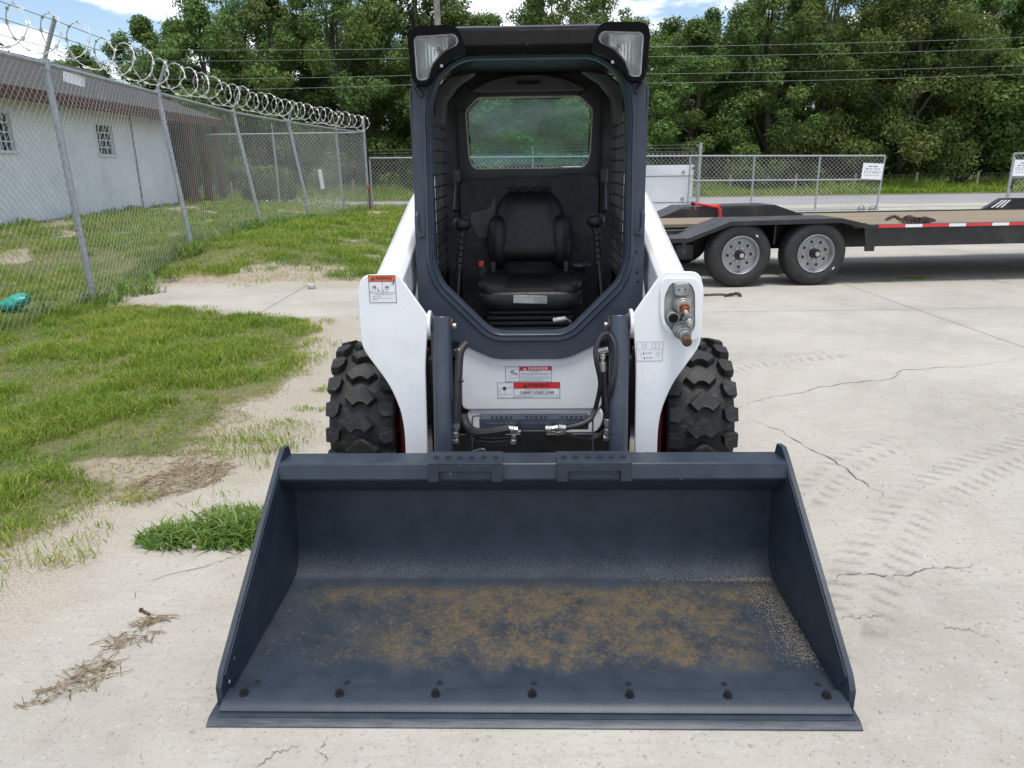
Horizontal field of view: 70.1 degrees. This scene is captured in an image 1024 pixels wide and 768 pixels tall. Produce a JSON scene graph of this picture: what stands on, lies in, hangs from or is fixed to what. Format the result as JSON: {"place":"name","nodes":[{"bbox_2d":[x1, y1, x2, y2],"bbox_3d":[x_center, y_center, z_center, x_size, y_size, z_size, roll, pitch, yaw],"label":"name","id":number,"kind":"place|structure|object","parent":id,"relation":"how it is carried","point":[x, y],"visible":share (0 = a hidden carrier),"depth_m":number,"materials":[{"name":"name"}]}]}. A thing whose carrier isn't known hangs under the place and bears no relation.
{"place":"outdoors","nodes":[
{"label":"outdoors","id":0,"kind":"place"},
{"bbox_2d":[0,196,407,597],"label":"lawn ground","id":1,"kind":"structure","parent":0,"point":[120,473],"depth_m":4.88,"materials":[{"name":"green plant"}]},
{"bbox_2d":[0,293,30,311],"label":"plastic bag","id":2,"kind":"object","parent":1,"relation":"on","point":[12,303],"visible":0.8,"depth_m":7.64,"materials":[{"name":"teal plastic"}]},
{"bbox_2d":[0,50,226,224],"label":"house","id":3,"kind":"structure","parent":1,"relation":"on","point":[9,206],"depth_m":17.12,"materials":[{"name":"paint"}]},
{"bbox_2d":[0,109,19,153],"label":"window","id":4,"kind":"structure","parent":3,"relation":"in","point":[3,121],"depth_m":14.24,"materials":[{"name":"glass"}]},
{"bbox_2d":[93,122,118,156],"bbox_3d":[-9.900,-5.931,17.729,0.135,0.783,0.864,-1,17,-1],"label":"window","id":5,"kind":"structure","parent":3,"relation":"in","point":[97,126],"depth_m":17.78,"materials":[{"name":"glass"}]},
{"bbox_2d":[171,140,179,198],"bbox_3d":[-10.498,-6.502,22.612,0.025,2.030,0.850,-1,17,-1],"label":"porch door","id":6,"kind":"structure","parent":3,"relation":"in","point":[171,140],"depth_m":22.76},
{"bbox_2d":[0,1,369,331],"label":"razor wire fence","id":7,"kind":"object","parent":1,"relation":"on","point":[45,64],"visible":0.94,"depth_m":9.76,"materials":[{"name":"metal"}]},
{"bbox_2d":[63,71,84,86],"bbox_3d":[-4.941,-3.460,8.235,0.006,0.150,0.240,9,7,29],"label":"blank tag","id":8,"kind":"object","parent":7,"relation":"attached to","point":[74,78],"visible":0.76,"depth_m":8.24,"materials":[{"name":"white plastic"}]},
{"bbox_2d":[0,205,386,329],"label":"grass","id":9,"kind":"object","parent":1,"relation":"on","point":[184,252],"visible":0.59,"depth_m":10.06,"materials":[{"name":"green plant"}]},
{"bbox_2d":[239,164,297,202],"bbox_3d":[-8.103,-6.581,24.314,1.846,1.506,1.591,-1,17,0],"label":"clipped hedge","id":10,"kind":"object","parent":1,"relation":"on","point":[273,184],"visible":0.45,"depth_m":23.76,"materials":[{"name":"green plant"}]},
{"bbox_2d":[205,125,365,207],"bbox_3d":[-7.160,-6.804,23.031,5.137,2.721,0.075,0,17,1],"label":"fence","id":11,"kind":"object","parent":1,"relation":"on","point":[274,150],"visible":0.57,"depth_m":22.97,"materials":[{"name":"metal"}]},
{"bbox_2d":[257,199,356,208],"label":"weeds","id":12,"kind":"object","parent":1,"relation":"on","point":[316,200],"visible":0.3,"depth_m":23.16,"materials":[{"name":"plant"}]},
{"bbox_2d":[318,169,324,188],"bbox_3d":[-5.960,-6.400,22.799,0.006,0.600,0.160,9,26,29],"label":"white board","id":13,"kind":"object","parent":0,"point":[320,170],"visible":0.76,"depth_m":22.78,"materials":[{"name":"white plastic"}]},
{"bbox_2d":[0,0,1015,166],"label":"sky","id":14,"kind":"structure","parent":0,"point":[100,16],"materials":[{"name":"white"}]},
{"bbox_2d":[0,206,1023,767],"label":"concrete yard","id":15,"kind":"structure","parent":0,"point":[952,330],"depth_m":2.76,"materials":[{"name":"concrete"}]},
{"bbox_2d":[12,680,87,709],"bbox_3d":[-1.315,0.882,2.080,0.182,0.032,0.093,-6,17,-18],"label":"dead grass tuft","id":16,"kind":"object","parent":15,"relation":"on","point":[34,701],"visible":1,"depth_m":2.06,"materials":[{"name":"plant"}]},
{"bbox_2d":[35,661,133,696],"bbox_3d":[-1.247,0.859,2.143,0.244,0.032,0.161,-1,17,0],"label":"dead grass tuft","id":17,"kind":"object","parent":15,"relation":"on","point":[93,672],"visible":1,"depth_m":2.14,"materials":[{"name":"plant"}]},
{"bbox_2d":[64,651,129,680],"bbox_3d":[-1.254,0.844,2.199,0.087,0.023,0.171,15,23,42],"label":"dead grass tuft","id":18,"kind":"object","parent":15,"relation":"on","point":[107,660],"visible":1,"depth_m":2.21,"materials":[{"name":"plant"}]},
{"bbox_2d":[89,625,165,652],"bbox_3d":[-1.217,0.809,2.310,0.231,0.027,0.110,-5,17,-14],"label":"dead grass tuft","id":19,"kind":"object","parent":15,"relation":"on","point":[117,646],"visible":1,"depth_m":2.31,"materials":[{"name":"plant"}]},
{"bbox_2d":[138,608,149,615],"bbox_3d":[-1.238,0.769,2.461,0.050,0.016,0.015,9,19,31],"label":"loose bolt","id":20,"kind":"object","parent":15,"relation":"on","point":[143,611],"visible":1,"depth_m":2.46,"materials":[{"name":"metal"}]},
{"bbox_2d":[128,614,178,631],"bbox_3d":[-1.190,0.776,2.415,0.146,0.029,0.096,-15,21,-39],"label":"dead grass tuft","id":21,"kind":"object","parent":15,"relation":"on","point":[145,622],"visible":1,"depth_m":2.41,"materials":[{"name":"plant"}]},
{"bbox_2d":[95,449,221,469],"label":"straw litter","id":22,"kind":"object","parent":15,"relation":"on","point":[190,460],"visible":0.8,"depth_m":3.76,"materials":[{"name":"beige plant"}]},
{"bbox_2d":[105,458,241,504],"bbox_3d":[-1.620,0.453,3.499,0.635,0.045,0.406,-17,23,-42],"label":"straw mat","id":23,"kind":"object","parent":15,"relation":"on","point":[188,468],"visible":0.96,"depth_m":3.51,"materials":[{"name":"brown plant"}]},
{"bbox_2d":[126,500,263,551],"bbox_3d":[-1.150,0.553,3.005,0.809,0.113,0.490,-1,17,0],"label":"broad grass clump","id":24,"kind":"object","parent":15,"relation":"on","point":[238,527],"visible":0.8,"depth_m":2.93,"materials":[{"name":"green plant"}]},
{"bbox_2d":[307,283,315,288],"bbox_3d":[-2.501,-1.219,9.101,0.108,0.080,0.075,-1,17,0],"label":"pale stone","id":25,"kind":"object","parent":15,"relation":"on","point":[311,285],"visible":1,"depth_m":9.07,"materials":[{"name":"white stone"}]},
{"bbox_2d":[367,186,370,209],"bbox_3d":[-4.440,-5.666,22.705,0.075,0.965,0.061,-1,17,0],"label":"marker post","id":26,"kind":"object","parent":15,"relation":"on","point":[368,187],"visible":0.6,"depth_m":22.64,"materials":[{"name":"red paint"}]},
{"bbox_2d":[4,353,1023,765],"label":"grit","id":27,"kind":"object","parent":15,"relation":"on","point":[762,451],"visible":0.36,"depth_m":2.90,"materials":[{"name":"gravel"}]},
{"bbox_2d":[206,22,862,730],"bbox_3d":[0.071,-0.434,3.053,1.742,1.946,2.920,0,17,1],"label":"skid steer","id":28,"kind":"object","parent":15,"relation":"on","point":[532,346],"visible":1,"depth_m":2.63,"materials":[{"name":"paint"}]},
{"bbox_2d":[592,575,822,669],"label":"bucket sand","id":29,"kind":"structure","parent":28,"relation":"in","point":[766,579],"depth_m":2.36,"materials":[{"name":"sand"}]},
{"bbox_2d":[369,143,702,209],"bbox_3d":[0.523,-6.187,22.362,10.234,2.120,0.237,2,17,9],"label":"yard fence","id":30,"kind":"object","parent":15,"relation":"on","point":[647,156],"visible":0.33,"depth_m":22.00,"materials":[{"name":"metal"}]},
{"bbox_2d":[567,165,696,210],"bbox_3d":[3.596,-5.854,22.009,4.150,1.405,0.100,-1,17,0],"label":"sheet metal hoarding","id":31,"kind":"object","parent":30,"relation":"attached to","point":[663,195],"visible":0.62,"depth_m":21.94,"materials":[{"name":"white metal"}]},
{"bbox_2d":[232,276,933,453],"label":"crack weeds","id":32,"kind":"object","parent":15,"relation":"on","point":[905,277],"visible":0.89,"depth_m":4.53,"materials":[{"name":"green plant"}]},
{"bbox_2d":[704,292,741,296],"bbox_3d":[2.360,-1.014,8.223,0.452,0.046,0.216,-1,17,0],"label":"safety chain","id":33,"kind":"object","parent":15,"relation":"on","point":[731,294],"visible":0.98,"depth_m":8.21,"materials":[{"name":"metal"}]},
{"bbox_2d":[657,198,1023,286],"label":"equipment trailer","id":34,"kind":"object","parent":15,"relation":"on","point":[735,243],"visible":0.94,"depth_m":8.77,"materials":[{"name":"black paint"}]},
{"bbox_2d":[691,201,721,216],"bbox_3d":[2.750,-2.444,10.338,0.429,0.281,0.134,-1,17,0],"label":"load binder","id":35,"kind":"object","parent":34,"relation":"attached to","point":[693,203],"visible":0.94,"depth_m":10.33,"materials":[{"name":"red paint"}]},
{"bbox_2d":[885,215,935,222],"bbox_3d":[5.097,-2.140,9.394,0.580,0.080,1.157,4,17,15],"label":"chain heap","id":36,"kind":"object","parent":34,"relation":"on","point":[914,219],"visible":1,"depth_m":9.03,"materials":[{"name":"metal"}]},
{"bbox_2d":[1006,152,1023,197],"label":"gate leaf","id":37,"kind":"object","parent":15,"relation":"on","point":[1010,181],"visible":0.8,"depth_m":21.50,"materials":[{"name":"metal"}]},
{"bbox_2d":[1012,160,1023,175],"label":"closed sign","id":38,"kind":"object","parent":37,"relation":"attached to","point":[1018,169],"visible":1,"depth_m":21.40,"materials":[{"name":"white plastic"}]},
{"bbox_2d":[199,172,1004,191],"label":"ground","id":39,"kind":"structure","parent":0,"point":[789,181],"depth_m":63.87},
{"bbox_2d":[52,42,127,83],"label":"oak tree","id":40,"kind":"object","parent":39,"relation":"on","point":[77,50],"visible":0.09,"depth_m":40.59,"materials":[{"name":"green plant"}]},
{"bbox_2d":[113,0,308,189],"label":"oak tree","id":41,"kind":"object","parent":39,"relation":"on","point":[227,16],"visible":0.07,"depth_m":40.12,"materials":[{"name":"green plant"}]},
{"bbox_2d":[217,1,337,168],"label":"oak tree","id":42,"kind":"object","parent":39,"relation":"on","point":[251,37],"visible":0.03,"depth_m":41.88,"materials":[{"name":"green plant"}]},
{"bbox_2d":[262,57,361,176],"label":"oak tree","id":43,"kind":"object","parent":39,"relation":"on","point":[334,110],"depth_m":46.75,"materials":[{"name":"green plant"}]},
{"bbox_2d":[300,0,404,187],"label":"oak tree","id":44,"kind":"object","parent":39,"relation":"on","point":[376,59],"visible":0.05,"depth_m":43.51,"materials":[{"name":"green plant"}]},
{"bbox_2d":[336,8,408,167],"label":"oak tree","id":45,"kind":"object","parent":39,"relation":"on","point":[392,42],"visible":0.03,"depth_m":48.97,"materials":[{"name":"green plant"}]},
{"bbox_2d":[324,0,507,167],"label":"oak tree","id":46,"kind":"object","parent":39,"relation":"on","point":[354,72],"visible":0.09,"depth_m":40.01,"materials":[{"name":"green plant"}]},
{"bbox_2d":[434,0,442,83],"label":"utility pole","id":47,"kind":"object","parent":39,"relation":"on","point":[437,19],"depth_m":27.09,"materials":[{"name":"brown wood"}]},
{"bbox_2d":[0,37,1023,49],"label":"power cable","id":48,"kind":"object","parent":47,"relation":"attached to","point":[665,46],"visible":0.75,"depth_m":27.36,"materials":[{"name":"black rubber"}]},
{"bbox_2d":[50,48,1020,60],"bbox_3d":[-0.171,-12.555,27.394,60.001,0.648,0.014,-1,17,0],"label":"power cable","id":49,"kind":"object","parent":47,"relation":"attached to","point":[654,56],"visible":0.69,"depth_m":27.47,"materials":[{"name":"black rubber"}]},
{"bbox_2d":[113,65,1023,79],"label":"power cable","id":50,"kind":"object","parent":47,"relation":"attached to","point":[670,73],"visible":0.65,"depth_m":27.64,"materials":[{"name":"black rubber"}]},
{"bbox_2d":[161,74,1018,90],"bbox_3d":[-0.158,-11.572,27.687,60.001,0.500,0.014,-1,17,0],"label":"power cable","id":51,"kind":"object","parent":47,"relation":"attached to","point":[681,82],"visible":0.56,"depth_m":27.74,"materials":[{"name":"black rubber"}]},
{"bbox_2d":[471,11,536,127],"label":"oak tree","id":52,"kind":"object","parent":39,"relation":"on","point":[497,19],"visible":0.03,"depth_m":48.53,"materials":[{"name":"green plant"}]},
{"bbox_2d":[483,0,589,166],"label":"oak tree","id":53,"kind":"object","parent":39,"relation":"on","point":[553,101],"visible":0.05,"depth_m":40.79,"materials":[{"name":"green plant"}]},
{"bbox_2d":[541,0,658,155],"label":"oak tree","id":54,"kind":"object","parent":39,"relation":"on","point":[595,6],"visible":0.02,"depth_m":41.74,"materials":[{"name":"green plant"}]},
{"bbox_2d":[588,14,746,173],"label":"oak tree","id":55,"kind":"object","parent":39,"relation":"on","point":[669,30],"visible":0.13,"depth_m":41.49,"materials":[{"name":"green plant"}]},
{"bbox_2d":[634,15,702,159],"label":"oak tree","id":56,"kind":"object","parent":39,"relation":"on","point":[646,21],"visible":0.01,"depth_m":48.25,"materials":[{"name":"green plant"}]},
{"bbox_2d":[657,54,725,160],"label":"oak tree","id":57,"kind":"object","parent":39,"relation":"on","point":[689,123],"visible":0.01,"depth_m":46.76,"materials":[{"name":"green plant"}]},
{"bbox_2d":[667,5,757,183],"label":"oak tree","id":58,"kind":"object","parent":39,"relation":"on","point":[712,17],"visible":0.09,"depth_m":41.52,"materials":[{"name":"green plant"}]},
{"bbox_2d":[703,0,812,161],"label":"oak tree","id":59,"kind":"object","parent":39,"relation":"on","point":[761,49],"depth_m":47.79,"materials":[{"name":"green plant"}]},
{"bbox_2d":[702,0,871,183],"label":"oak tree","id":60,"kind":"object","parent":39,"relation":"on","point":[774,30],"visible":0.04,"depth_m":41.31,"materials":[{"name":"green plant"}]},
{"bbox_2d":[731,0,925,174],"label":"oak tree","id":61,"kind":"object","parent":39,"relation":"on","point":[861,7],"visible":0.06,"depth_m":41.21,"materials":[{"name":"green plant"}]},
{"bbox_2d":[798,22,886,175],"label":"oak tree","id":62,"kind":"object","parent":39,"relation":"on","point":[818,76],"visible":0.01,"depth_m":48.17,"materials":[{"name":"green plant"}]},
{"bbox_2d":[830,0,978,182],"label":"oak tree","id":63,"kind":"object","parent":39,"relation":"on","point":[883,82],"visible":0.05,"depth_m":41.58,"materials":[{"name":"green plant"}]},
{"bbox_2d":[885,0,1016,182],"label":"oak tree","id":64,"kind":"object","parent":39,"relation":"on","point":[1000,30],"visible":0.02,"depth_m":42.16,"materials":[{"name":"green plant"}]},
{"bbox_2d":[921,0,1010,178],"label":"oak tree","id":65,"kind":"object","parent":39,"relation":"on","point":[1003,11],"visible":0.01,"depth_m":47.62,"materials":[{"name":"green plant"}]},
{"bbox_2d":[983,3,1016,170],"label":"oak tree","id":66,"kind":"object","parent":39,"relation":"on","point":[1002,33],"depth_m":41.47,"materials":[{"name":"green plant"}]},
{"bbox_2d":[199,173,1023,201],"bbox_3d":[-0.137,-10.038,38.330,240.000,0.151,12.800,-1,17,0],"label":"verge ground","id":67,"kind":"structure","parent":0,"point":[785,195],"depth_m":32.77,"materials":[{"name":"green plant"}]},
{"bbox_2d":[85,14,198,184],"bbox_3d":[-20.498,-15.639,41.777,8.002,10.195,8.818,10,20,31],"label":"oak tree","id":68,"kind":"object","parent":67,"relation":"on","point":[141,29],"visible":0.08,"depth_m":39.90,"materials":[{"name":"green plant"}]},
{"bbox_2d":[132,0,281,190],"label":"oak tree","id":69,"kind":"object","parent":67,"relation":"on","point":[178,38],"visible":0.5,"depth_m":35.38,"materials":[{"name":"green plant"}]},
{"bbox_2d":[195,0,358,187],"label":"oak tree","id":70,"kind":"object","parent":67,"relation":"on","point":[254,15],"visible":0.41,"depth_m":35.89,"materials":[{"name":"green plant"}]},
{"bbox_2d":[224,0,412,188],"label":"oak tree","id":71,"kind":"object","parent":67,"relation":"on","point":[312,23],"visible":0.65,"depth_m":35.02,"materials":[{"name":"green plant"}]},
{"bbox_2d":[340,0,476,189],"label":"oak tree","id":72,"kind":"object","parent":67,"relation":"on","point":[449,15],"visible":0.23,"depth_m":36.51,"materials":[{"name":"green plant"}]},
{"bbox_2d":[393,11,542,158],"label":"oak tree","id":73,"kind":"object","parent":67,"relation":"on","point":[480,126],"visible":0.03,"depth_m":41.11,"materials":[{"name":"green plant"}]},
{"bbox_2d":[394,8,579,167],"bbox_3d":[-1.422,-13.958,36.714,10.010,9.105,8.416,-10,19,-28],"label":"oak tree","id":74,"kind":"object","parent":67,"relation":"on","point":[508,140],"visible":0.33,"depth_m":35.18,"materials":[{"name":"green plant"}]},
{"bbox_2d":[476,0,615,166],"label":"oak tree","id":75,"kind":"object","parent":67,"relation":"on","point":[575,18],"visible":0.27,"depth_m":36.08,"materials":[{"name":"green plant"}]},
{"bbox_2d":[197,128,1015,190],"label":"undergrowth","id":76,"kind":"object","parent":67,"relation":"on","point":[913,168],"visible":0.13,"depth_m":36.96,"materials":[{"name":"green plant"}]},
{"bbox_2d":[199,171,1023,195],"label":"field fence","id":77,"kind":"object","parent":67,"relation":"on","point":[915,179],"visible":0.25,"depth_m":34.77,"materials":[{"name":"metal"}]},
{"bbox_2d":[561,15,706,164],"bbox_3d":[5.778,-13.913,37.123,8.201,8.761,7.441,-16,23,-42],"label":"oak tree","id":78,"kind":"object","parent":67,"relation":"on","point":[658,129],"visible":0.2,"depth_m":35.88,"materials":[{"name":"green plant"}]},
{"bbox_2d":[646,15,801,184],"bbox_3d":[9.587,-14.352,38.090,8.848,8.910,8.698,-5,17,-13],"label":"oak tree","id":79,"kind":"object","parent":67,"relation":"on","point":[696,35],"visible":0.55,"depth_m":36.28,"materials":[{"name":"green plant"}]},
{"bbox_2d":[702,0,846,189],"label":"oak tree","id":80,"kind":"object","parent":67,"relation":"on","point":[741,27],"visible":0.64,"depth_m":35.08,"materials":[{"name":"green plant"}]},
{"bbox_2d":[728,0,939,181],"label":"oak tree","id":81,"kind":"object","parent":67,"relation":"on","point":[824,137],"visible":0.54,"depth_m":36.02,"materials":[{"name":"green plant"}]},
{"bbox_2d":[799,0,1023,180],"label":"oak tree","id":82,"kind":"object","parent":67,"relation":"on","point":[952,60],"visible":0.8,"depth_m":34.89,"materials":[{"name":"green plant"}]},
{"bbox_2d":[876,0,1023,182],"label":"oak tree","id":83,"kind":"object","parent":67,"relation":"on","point":[999,145],"visible":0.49,"depth_m":35.55,"materials":[{"name":"green plant"}]},
{"bbox_2d":[958,7,1023,179],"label":"oak tree","id":84,"kind":"object","parent":67,"relation":"on","point":[1021,21],"visible":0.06,"depth_m":35.77,"materials":[{"name":"green plant"}]},
{"bbox_2d":[334,193,1023,205],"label":"road","id":85,"kind":"structure","parent":0,"point":[939,198],"depth_m":29.08,"materials":[{"name":"grey asphalt"}]},
{"bbox_2d":[687,155,885,210],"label":"sliding gate","id":86,"kind":"structure","parent":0,"point":[817,180],"depth_m":21.49,"materials":[{"name":"metal"}]},
{"bbox_2d":[861,163,883,179],"bbox_3d":[10.576,-6.244,21.413,0.600,0.450,0.007,2,17,-1],"label":"closed sign","id":87,"kind":"object","parent":86,"relation":"attached to","point":[872,170],"visible":1,"depth_m":21.41,"materials":[{"name":"white plastic"}]},
{"bbox_2d":[777,202,990,208],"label":"pavement","id":88,"kind":"structure","parent":0,"point":[888,205],"depth_m":24.37,"materials":[{"name":"concrete"}]}
]}

